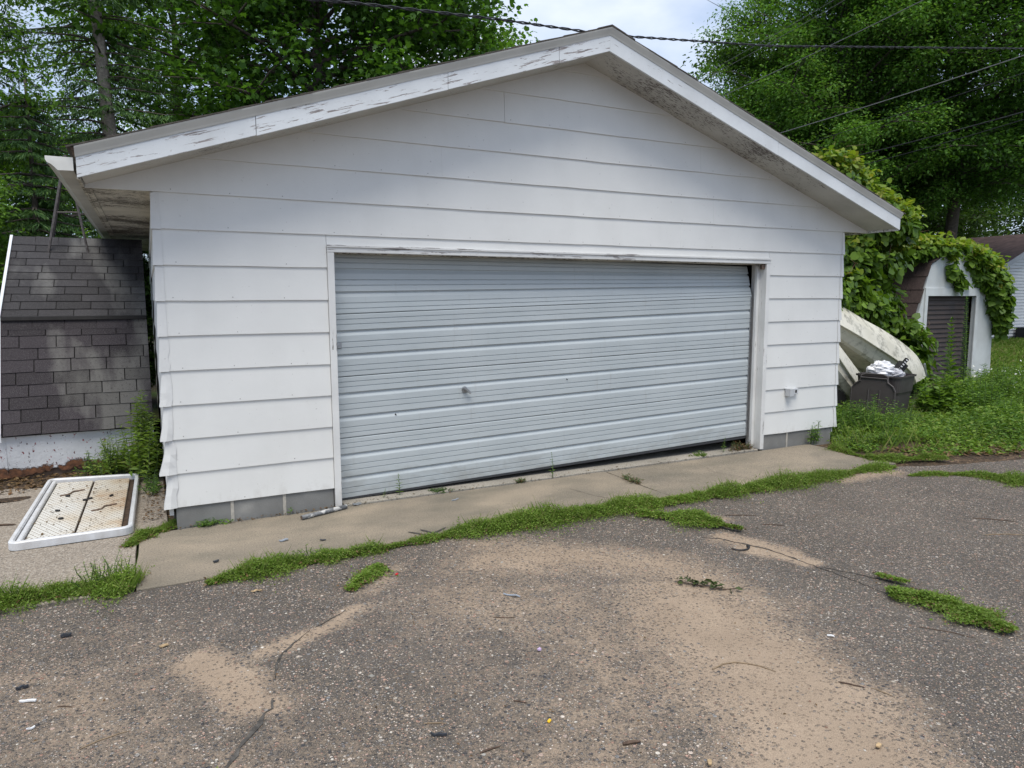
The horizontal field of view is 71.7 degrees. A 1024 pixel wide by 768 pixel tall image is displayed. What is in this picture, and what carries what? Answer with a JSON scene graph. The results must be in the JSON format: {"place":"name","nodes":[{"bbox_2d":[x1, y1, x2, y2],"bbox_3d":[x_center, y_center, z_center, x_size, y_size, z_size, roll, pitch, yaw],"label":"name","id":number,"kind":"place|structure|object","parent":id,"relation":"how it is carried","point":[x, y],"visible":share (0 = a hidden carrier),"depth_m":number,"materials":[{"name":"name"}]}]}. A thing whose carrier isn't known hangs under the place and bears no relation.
{"place":"outdoors","nodes":[
{"label":"outdoors","id":0,"kind":"place"},
{"bbox_2d":[0,465,164,501],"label":"soil bed","id":1,"kind":"object","parent":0,"point":[17,499],"visible":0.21,"depth_m":6.89,"materials":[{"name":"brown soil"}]},
{"bbox_2d":[81,452,102,475],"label":"weed clump","id":2,"kind":"object","parent":1,"relation":"on","point":[86,468],"visible":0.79,"depth_m":7.14,"materials":[{"name":"green plant"}]},
{"bbox_2d":[73,433,138,476],"bbox_3d":[-4.047,0.711,7.181,0.745,0.444,0.414,-4,8,-27],"label":"weed clump","id":3,"kind":"object","parent":1,"relation":"on","point":[110,464],"visible":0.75,"depth_m":7.13,"materials":[{"name":"green plant"}]},
{"bbox_2d":[0,474,167,614],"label":"side slab","id":4,"kind":"structure","parent":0,"point":[47,563],"depth_m":4.99,"materials":[{"name":"concrete"}]},
{"bbox_2d":[8,473,139,550],"bbox_3d":[-3.676,1.030,6.096,0.819,0.062,2.039,-4,8,-27],"label":"folding table top","id":5,"kind":"object","parent":4,"relation":"on","point":[111,525],"visible":1,"depth_m":5.83,"materials":[{"name":"plastic"}]},
{"bbox_2d":[26,480,124,537],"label":"leaf litter","id":6,"kind":"object","parent":5,"relation":"on","point":[77,498],"visible":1,"depth_m":5.99,"materials":[{"name":"brown plant"}]},
{"bbox_2d":[0,555,154,621],"bbox_3d":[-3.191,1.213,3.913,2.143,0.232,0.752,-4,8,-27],"label":"grass strip","id":7,"kind":"object","parent":4,"relation":"on","point":[136,580],"depth_m":4.26,"materials":[{"name":"green plant"}]},
{"bbox_2d":[69,549,136,589],"bbox_3d":[-2.541,1.159,4.407,0.380,0.204,0.241,-4,8,-27],"label":"weed clump","id":8,"kind":"object","parent":4,"relation":"on","point":[92,575],"visible":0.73,"depth_m":4.39,"materials":[{"name":"green plant"}]},
{"bbox_2d":[116,390,163,478],"bbox_3d":[-3.693,0.494,7.088,0.546,0.892,0.902,-4,8,-27],"label":"weed clump","id":9,"kind":"object","parent":4,"relation":"on","point":[145,459],"visible":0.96,"depth_m":7.00,"materials":[{"name":"green plant"}]},
{"bbox_2d":[121,517,177,546],"bbox_3d":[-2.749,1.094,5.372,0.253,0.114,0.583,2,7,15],"label":"grass strip","id":10,"kind":"object","parent":4,"relation":"on","point":[142,533],"depth_m":5.33,"materials":[{"name":"green plant"}]},
{"bbox_2d":[138,469,162,495],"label":"weed clump","id":11,"kind":"object","parent":4,"relation":"on","point":[152,486],"visible":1,"depth_m":6.60,"materials":[{"name":"green plant"}]},
{"bbox_2d":[142,482,169,519],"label":"leaf litter","id":12,"kind":"object","parent":4,"relation":"on","point":[157,502],"visible":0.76,"depth_m":6.11,"materials":[{"name":"brown plant"}]},
{"bbox_2d":[0,459,1023,767],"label":"driveway","id":13,"kind":"structure","parent":0,"point":[636,685],"depth_m":3.59,"materials":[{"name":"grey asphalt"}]},
{"bbox_2d":[225,699,272,767],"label":"crack","id":14,"kind":"object","parent":13,"relation":"on","point":[249,735],"visible":1,"depth_m":2.92,"materials":[{"name":"grey asphalt"}]},
{"bbox_2d":[275,630,309,677],"bbox_3d":[-1.137,1.364,3.591,0.062,0.007,0.495,0,7,3],"label":"crack","id":15,"kind":"object","parent":13,"relation":"on","point":[277,661],"visible":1,"depth_m":3.55,"materials":[{"name":"grey asphalt"}]},
{"bbox_2d":[336,564,392,596],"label":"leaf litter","id":16,"kind":"object","parent":13,"relation":"on","point":[363,578],"visible":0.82,"depth_m":4.46,"materials":[{"name":"green plant"}]},
{"bbox_2d":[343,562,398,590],"bbox_3d":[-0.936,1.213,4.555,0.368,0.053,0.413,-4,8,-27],"label":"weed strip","id":17,"kind":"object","parent":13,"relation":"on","point":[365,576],"visible":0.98,"depth_m":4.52,"materials":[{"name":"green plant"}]},
{"bbox_2d":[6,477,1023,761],"bbox_3d":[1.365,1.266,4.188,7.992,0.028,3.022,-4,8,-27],"label":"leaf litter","id":18,"kind":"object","parent":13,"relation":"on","point":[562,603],"visible":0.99,"depth_m":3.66,"materials":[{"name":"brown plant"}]},
{"bbox_2d":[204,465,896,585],"bbox_3d":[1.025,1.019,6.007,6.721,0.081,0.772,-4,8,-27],"label":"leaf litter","id":19,"kind":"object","parent":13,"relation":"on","point":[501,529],"visible":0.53,"depth_m":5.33,"materials":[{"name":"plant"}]},
{"bbox_2d":[204,457,898,592],"bbox_3d":[1.000,0.975,6.019,6.683,0.163,1.118,-4,8,-27],"label":"weed strip","id":20,"kind":"object","parent":13,"relation":"on","point":[309,561],"visible":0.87,"depth_m":5.59,"materials":[{"name":"green plant"}]},
{"bbox_2d":[290,544,331,562],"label":"weed clump","id":21,"kind":"object","parent":20,"relation":"on","point":[310,551],"visible":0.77,"depth_m":4.83,"materials":[{"name":"green plant"}]},
{"bbox_2d":[635,504,743,532],"bbox_3d":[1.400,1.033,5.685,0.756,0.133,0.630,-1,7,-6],"label":"grass strip","id":22,"kind":"object","parent":13,"relation":"on","point":[703,515],"depth_m":5.64,"materials":[{"name":"green plant"}]},
{"bbox_2d":[676,574,743,592],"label":"leafy twig","id":23,"kind":"object","parent":13,"relation":"on","point":[711,585],"visible":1,"depth_m":4.42,"materials":[{"name":"green plant"}]},
{"bbox_2d":[712,661,775,671],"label":"twig","id":24,"kind":"object","parent":13,"relation":"on","point":[741,663],"visible":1,"depth_m":3.46,"materials":[{"name":"brown wood"}]},
{"bbox_2d":[704,537,881,591],"bbox_3d":[1.909,1.208,4.887,0.158,0.005,1.324,-6,9,-39],"label":"crack","id":25,"kind":"object","parent":13,"relation":"on","point":[797,559],"visible":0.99,"depth_m":4.87,"materials":[{"name":"grey asphalt"}]},
{"bbox_2d":[874,572,909,583],"bbox_3d":[2.410,1.223,4.489,0.099,0.022,0.222,-7,9,-44],"label":"weed strip","id":26,"kind":"object","parent":13,"relation":"on","point":[897,579],"visible":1,"depth_m":4.48,"materials":[{"name":"green plant"}]},
{"bbox_2d":[875,582,1017,634],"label":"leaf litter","id":27,"kind":"object","parent":13,"relation":"on","point":[985,622],"visible":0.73,"depth_m":3.95,"materials":[{"name":"green plant"}]},
{"bbox_2d":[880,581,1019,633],"bbox_3d":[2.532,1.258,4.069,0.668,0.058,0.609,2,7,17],"label":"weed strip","id":28,"kind":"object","parent":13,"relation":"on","point":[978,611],"visible":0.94,"depth_m":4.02,"materials":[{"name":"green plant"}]},
{"bbox_2d":[908,469,1023,487],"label":"weed strip","id":29,"kind":"object","parent":13,"relation":"on","point":[972,474],"visible":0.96,"depth_m":7.01,"materials":[{"name":"green plant"}]},
{"bbox_2d":[0,0,1023,260],"label":"sky","id":30,"kind":"structure","parent":0,"point":[677,19],"materials":[{"name":"white"}]},
{"bbox_2d":[135,341,962,591],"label":"ground","id":31,"kind":"structure","parent":0,"point":[155,411],"depth_m":11.38,"materials":[{"name":"soil"}]},
{"bbox_2d":[0,170,35,292],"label":"broadleaf tree","id":32,"kind":"object","parent":31,"relation":"on","point":[3,252],"visible":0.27,"depth_m":11.39,"materials":[{"name":"green plant"}]},
{"bbox_2d":[0,85,38,269],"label":"broadleaf tree","id":33,"kind":"object","parent":31,"relation":"on","point":[2,173],"visible":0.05,"depth_m":14.97,"materials":[{"name":"green plant"}]},
{"bbox_2d":[0,0,87,242],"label":"spruce tree","id":34,"kind":"object","parent":31,"relation":"on","point":[70,207],"visible":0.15,"depth_m":14.29,"materials":[{"name":"green plant"}]},
{"bbox_2d":[0,79,93,290],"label":"spruce tree","id":35,"kind":"object","parent":31,"relation":"on","point":[34,213],"visible":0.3,"depth_m":12.38,"materials":[{"name":"green plant"}]},
{"bbox_2d":[0,0,103,191],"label":"ash tree","id":36,"kind":"object","parent":31,"relation":"on","point":[8,53],"visible":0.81,"depth_m":12.55,"materials":[{"name":"green plant"}]},
{"bbox_2d":[0,78,129,235],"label":"broadleaf tree","id":37,"kind":"object","parent":31,"relation":"on","point":[72,130],"visible":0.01,"depth_m":23.15,"materials":[{"name":"green plant"}]},
{"bbox_2d":[0,235,153,480],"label":"shingle shed","id":38,"kind":"structure","parent":31,"relation":"on","point":[75,376],"depth_m":7.47,"materials":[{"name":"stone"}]},
{"bbox_2d":[47,155,88,252],"bbox_3d":[-5.360,-2.117,8.504,0.499,1.172,0.607,-4,8,-27],"label":"antenna tripod","id":39,"kind":"object","parent":38,"relation":"on","point":[54,218],"visible":0.62,"depth_m":8.29,"materials":[{"name":"metal"}]},
{"bbox_2d":[0,0,202,342],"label":"spruce tree","id":40,"kind":"object","parent":31,"relation":"on","point":[105,112],"visible":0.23,"depth_m":14.43,"materials":[{"name":"green plant"}]},
{"bbox_2d":[98,234,155,394],"bbox_3d":[-6.506,-1.330,11.792,2.139,3.634,2.393,-4,8,-27],"label":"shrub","id":41,"kind":"object","parent":31,"relation":"on","point":[150,319],"visible":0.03,"depth_m":11.75,"materials":[{"name":"plant"}]},
{"bbox_2d":[5,0,345,255],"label":"ash tree","id":42,"kind":"object","parent":31,"relation":"on","point":[175,107],"visible":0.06,"depth_m":20.57,"materials":[{"name":"green plant"}]},
{"bbox_2d":[35,0,527,128],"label":"maple tree","id":43,"kind":"object","parent":31,"relation":"on","point":[223,44],"visible":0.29,"depth_m":16.25,"materials":[{"name":"green plant"}]},
{"bbox_2d":[324,0,540,88],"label":"maple tree","id":44,"kind":"object","parent":31,"relation":"on","point":[431,55],"visible":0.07,"depth_m":20.14,"materials":[{"name":"green plant"}]},
{"bbox_2d":[44,24,905,529],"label":"garage","id":45,"kind":"structure","parent":31,"relation":"on","point":[608,242],"depth_m":6.50,"materials":[{"name":"paint"}]},
{"bbox_2d":[334,254,751,499],"bbox_3d":[0.613,-0.189,7.226,4.852,2.155,0.165,-4,8,-27],"label":"garage door","id":46,"kind":"structure","parent":45,"relation":"in","point":[451,370],"depth_m":6.95,"materials":[{"name":"paint"}]},
{"bbox_2d":[136,441,895,591],"bbox_3d":[0.376,0.987,7.057,7.270,0.132,2.402,-4,8,-27],"label":"concrete apron","id":47,"kind":"object","parent":31,"relation":"on","point":[182,556],"visible":0.47,"depth_m":6.20,"materials":[{"name":"beige concrete"}]},
{"bbox_2d":[192,517,233,527],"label":"weed clump","id":48,"kind":"object","parent":47,"relation":"on","point":[206,522],"visible":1,"depth_m":5.58,"materials":[{"name":"green plant"}]},
{"bbox_2d":[300,504,347,519],"bbox_3d":[-1.554,1.060,5.872,0.038,0.038,0.426,6,9,43],"label":"metal pipe","id":49,"kind":"object","parent":47,"relation":"on","point":[321,512],"visible":1,"depth_m":5.85,"materials":[{"name":"metal"}]},
{"bbox_2d":[621,473,644,483],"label":"weed clump","id":50,"kind":"object","parent":47,"relation":"on","point":[627,478],"visible":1,"depth_m":6.87,"materials":[{"name":"green plant"}]},
{"bbox_2d":[728,440,752,451],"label":"weed clump","id":51,"kind":"object","parent":47,"relation":"on","point":[745,446],"visible":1,"depth_m":8.26,"materials":[{"name":"green plant"}]},
{"bbox_2d":[718,75,841,149],"bbox_3d":[10.323,-6.701,27.980,7.143,10.125,7.253,-4,8,-27],"label":"maple tree","id":52,"kind":"object","parent":31,"relation":"on","point":[754,99],"visible":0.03,"depth_m":25.77,"materials":[{"name":"green plant"}]},
{"bbox_2d":[680,0,946,188],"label":"maple tree","id":53,"kind":"object","parent":31,"relation":"on","point":[727,55],"visible":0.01,"depth_m":27.13,"materials":[{"name":"green plant"}]},
{"bbox_2d":[837,390,845,411],"bbox_3d":[5.105,0.290,11.276,0.397,0.398,0.200,-4,8,-27],"label":"tyre","id":54,"kind":"object","parent":31,"relation":"on","point":[841,396],"visible":0.16,"depth_m":11.21,"materials":[{"name":"black rubber"}]},
{"bbox_2d":[688,0,1023,234],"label":"maple tree","id":55,"kind":"object","parent":31,"relation":"on","point":[859,137],"visible":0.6,"depth_m":23.61,"materials":[{"name":"green plant"}]},
{"bbox_2d":[812,143,943,391],"bbox_3d":[6.055,-1.967,12.854,5.062,4.499,1.852,-4,8,-27],"label":"grape vine","id":56,"kind":"object","parent":31,"relation":"on","point":[869,286],"visible":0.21,"depth_m":12.66,"materials":[{"name":"green plant"}]},
{"bbox_2d":[733,410,1023,466],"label":"soil bed","id":57,"kind":"object","parent":31,"relation":"on","point":[965,459],"visible":0.09,"depth_m":8.05,"materials":[{"name":"brown soil"}]},
{"bbox_2d":[807,421,822,443],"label":"weed clump","id":58,"kind":"object","parent":57,"relation":"on","point":[815,437],"visible":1,"depth_m":8.61,"materials":[{"name":"green plant"}]},
{"bbox_2d":[832,400,870,430],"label":"weed clump","id":59,"kind":"object","parent":57,"relation":"on","point":[847,418],"visible":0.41,"depth_m":9.52,"materials":[{"name":"green plant"}]},
{"bbox_2d":[829,427,874,447],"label":"weed clump","id":60,"kind":"object","parent":57,"relation":"on","point":[851,436],"visible":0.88,"depth_m":8.51,"materials":[{"name":"green plant"}]},
{"bbox_2d":[836,394,911,434],"bbox_3d":[4.771,0.385,9.287,1.396,0.532,0.596,-4,8,-27],"label":"weed clump","id":61,"kind":"object","parent":57,"relation":"on","point":[873,413],"visible":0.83,"depth_m":9.23,"materials":[{"name":"green plant"}]},
{"bbox_2d":[849,372,916,416],"bbox_3d":[5.636,0.157,10.761,0.779,0.684,0.676,-6,9,-39],"label":"trash bin","id":62,"kind":"object","parent":57,"relation":"on","point":[866,386],"visible":0.8,"depth_m":10.53,"materials":[{"name":"plastic"}]},
{"bbox_2d":[866,360,894,375],"bbox_3d":[5.613,-0.202,10.778,0.451,0.330,0.370,-4,8,-27],"label":"plastic bag","id":63,"kind":"object","parent":62,"relation":"in","point":[887,368],"visible":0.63,"depth_m":10.64,"materials":[{"name":"white plastic"}]},
{"bbox_2d":[889,368,905,376],"bbox_3d":[5.803,-0.149,10.759,0.374,0.184,0.270,-4,8,-27],"label":"plastic bag","id":64,"kind":"object","parent":62,"relation":"in","point":[898,373],"visible":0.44,"depth_m":10.65,"materials":[{"name":"white plastic"}]},
{"bbox_2d":[894,358,908,371],"bbox_3d":[5.932,-0.272,10.812,0.250,0.263,0.215,0,7,0],"label":"plastic rack","id":65,"kind":"object","parent":62,"relation":"in","point":[902,365],"visible":0.71,"depth_m":10.78,"materials":[{"name":"black plastic"}]},
{"bbox_2d":[824,442,948,462],"bbox_3d":[4.146,0.772,7.901,1.344,0.098,0.663,3,8,28],"label":"weed strip","id":66,"kind":"object","parent":57,"relation":"on","point":[896,456],"visible":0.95,"depth_m":7.79,"materials":[{"name":"green plant"}]},
{"bbox_2d":[864,424,912,446],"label":"weed clump","id":67,"kind":"object","parent":57,"relation":"on","point":[891,438],"visible":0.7,"depth_m":8.66,"materials":[{"name":"green plant"}]},
{"bbox_2d":[872,408,931,421],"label":"weed clump","id":68,"kind":"object","parent":57,"relation":"on","point":[914,414],"visible":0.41,"depth_m":10.02,"materials":[{"name":"green plant"}]},
{"bbox_2d":[827,351,1023,456],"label":"weed bed","id":69,"kind":"object","parent":57,"relation":"on","point":[987,423],"visible":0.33,"depth_m":9.09,"materials":[{"name":"green plant"}]},
{"bbox_2d":[944,335,953,385],"bbox_3d":[8.033,-0.357,12.986,0.227,1.099,0.210,-4,8,-27],"label":"goldenrod","id":70,"kind":"object","parent":69,"relation":"on","point":[949,358],"visible":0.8,"depth_m":12.98,"materials":[{"name":"green plant"}]},
{"bbox_2d":[939,316,960,383],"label":"weed plant","id":71,"kind":"object","parent":69,"relation":"on","point":[950,353],"visible":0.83,"depth_m":13.20,"materials":[{"name":"green plant"}]},
{"bbox_2d":[959,296,969,381],"bbox_3d":[8.532,-0.755,13.331,0.233,1.803,0.215,-4,8,-27],"label":"goldenrod","id":72,"kind":"object","parent":69,"relation":"on","point":[964,352],"visible":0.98,"depth_m":13.33,"materials":[{"name":"green plant"}]},
{"bbox_2d":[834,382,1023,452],"bbox_3d":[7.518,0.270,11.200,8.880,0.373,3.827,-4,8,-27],"label":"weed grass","id":73,"kind":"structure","parent":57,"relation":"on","point":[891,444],"depth_m":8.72,"materials":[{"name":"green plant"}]},
{"bbox_2d":[908,370,981,414],"bbox_3d":[6.674,0.107,11.064,1.403,0.648,1.087,-7,9,-43],"label":"weed clump","id":74,"kind":"object","parent":57,"relation":"on","point":[936,399],"visible":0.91,"depth_m":10.93,"materials":[{"name":"green plant"}]},
{"bbox_2d":[876,440,1023,456],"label":"leaf litter","id":75,"kind":"object","parent":57,"relation":"on","point":[981,452],"visible":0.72,"depth_m":8.24,"materials":[{"name":"brown plant"}]},
{"bbox_2d":[928,423,1000,442],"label":"weed clump","id":76,"kind":"object","parent":57,"relation":"on","point":[959,426],"visible":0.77,"depth_m":8.85,"materials":[{"name":"green plant"}]},
{"bbox_2d":[952,377,997,399],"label":"weed clump","id":77,"kind":"object","parent":57,"relation":"on","point":[976,384],"visible":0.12,"depth_m":11.71,"materials":[{"name":"green plant"}]},
{"bbox_2d":[953,369,1017,410],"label":"weed clump","id":78,"kind":"object","parent":57,"relation":"on","point":[985,397],"visible":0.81,"depth_m":10.80,"materials":[{"name":"green plant"}]},
{"bbox_2d":[958,395,1023,422],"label":"weed clump","id":79,"kind":"object","parent":57,"relation":"on","point":[1004,402],"visible":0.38,"depth_m":9.98,"materials":[{"name":"green plant"}]},
{"bbox_2d":[965,359,1023,399],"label":"weed clump","id":80,"kind":"object","parent":57,"relation":"on","point":[1004,382],"visible":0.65,"depth_m":11.66,"materials":[{"name":"green plant"}]},
{"bbox_2d":[837,306,926,402],"bbox_3d":[6.194,-0.569,12.050,4.007,1.856,0.995,-4,8,-27],"label":"boat shell","id":81,"kind":"object","parent":31,"relation":"on","point":[864,344],"visible":0.52,"depth_m":11.95,"materials":[{"name":"white plastic"}]},
{"bbox_2d":[766,0,1023,238],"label":"maple tree","id":82,"kind":"object","parent":31,"relation":"on","point":[1006,167],"visible":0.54,"depth_m":23.53,"materials":[{"name":"green plant"}]},
{"bbox_2d":[891,242,991,380],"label":"garden shed","id":83,"kind":"structure","parent":31,"relation":"on","point":[935,300],"depth_m":15.05,"materials":[{"name":"paint"}]},
{"bbox_2d":[926,296,965,380],"bbox_3d":[9.124,-0.963,15.061,1.420,1.800,0.070,-4,8,-27],"label":"door","id":84,"kind":"structure","parent":83,"relation":"in","point":[940,310],"depth_m":15.08,"materials":[{"name":"brown paint"}]},
{"bbox_2d":[873,230,1021,342],"bbox_3d":[8.600,-2.083,14.983,5.117,2.507,1.525,-2,7,-14],"label":"grape vine","id":85,"kind":"object","parent":83,"relation":"on","point":[991,276],"visible":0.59,"depth_m":15.02,"materials":[{"name":"green plant"}]},
{"bbox_2d":[911,95,1022,237],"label":"maple tree","id":86,"kind":"object","parent":31,"relation":"on","point":[938,224],"visible":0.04,"depth_m":35.16,"materials":[{"name":"green plant"}]},
{"bbox_2d":[926,124,1023,236],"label":"maple tree","id":87,"kind":"object","parent":31,"relation":"on","point":[1019,220],"visible":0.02,"depth_m":43.46,"materials":[{"name":"green plant"}]},
{"bbox_2d":[966,234,1023,338],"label":"house","id":88,"kind":"structure","parent":31,"relation":"on","point":[1012,246],"depth_m":29.75,"materials":[{"name":"paint"}]},
{"bbox_2d":[976,358,1023,392],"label":"weed clump","id":89,"kind":"object","parent":31,"relation":"on","point":[984,370],"visible":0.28,"depth_m":13.37,"materials":[{"name":"green plant"}]},
{"bbox_2d":[990,337,1023,372],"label":"lawn grass","id":90,"kind":"structure","parent":31,"relation":"on","point":[1009,350],"depth_m":21.48,"materials":[{"name":"green plant"}]},
{"bbox_2d":[1015,327,1023,337],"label":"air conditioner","id":91,"kind":"object","parent":31,"relation":"on","point":[1019,332],"visible":0.56,"depth_m":29.54,"materials":[{"name":"black metal"}]},
{"bbox_2d":[307,0,1023,49],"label":"service cable","id":92,"kind":"object","parent":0,"point":[505,20],"visible":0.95,"depth_m":8.90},
{"bbox_2d":[697,0,833,77],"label":"overhead wire","id":93,"kind":"object","parent":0,"point":[769,37],"visible":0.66,"depth_m":14.43,"materials":[{"name":"black metal"}]},
{"bbox_2d":[699,0,844,81],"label":"overhead wire","id":94,"kind":"object","parent":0,"point":[776,39],"visible":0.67,"depth_m":14.49,"materials":[{"name":"black metal"}]},
{"bbox_2d":[723,0,922,95],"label":"overhead wire","id":95,"kind":"object","parent":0,"point":[830,45],"visible":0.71,"depth_m":14.48,"materials":[{"name":"black metal"}]},
{"bbox_2d":[781,55,1023,132],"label":"overhead wire","id":96,"kind":"object","parent":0,"point":[907,93],"visible":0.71,"depth_m":14.58,"materials":[{"name":"grey metal"}]},
{"bbox_2d":[800,73,1022,145],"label":"overhead wire","id":97,"kind":"object","parent":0,"point":[919,107],"visible":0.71,"depth_m":14.49,"materials":[{"name":"black metal"}]},
{"bbox_2d":[859,111,1023,155],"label":"overhead wire","id":98,"kind":"object","parent":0,"point":[945,133],"visible":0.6,"depth_m":14.35,"materials":[{"name":"black metal"}]},
{"bbox_2d":[864,119,1023,164],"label":"overhead wire","id":99,"kind":"object","parent":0,"point":[946,142],"visible":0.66,"depth_m":14.50,"materials":[{"name":"black metal"}]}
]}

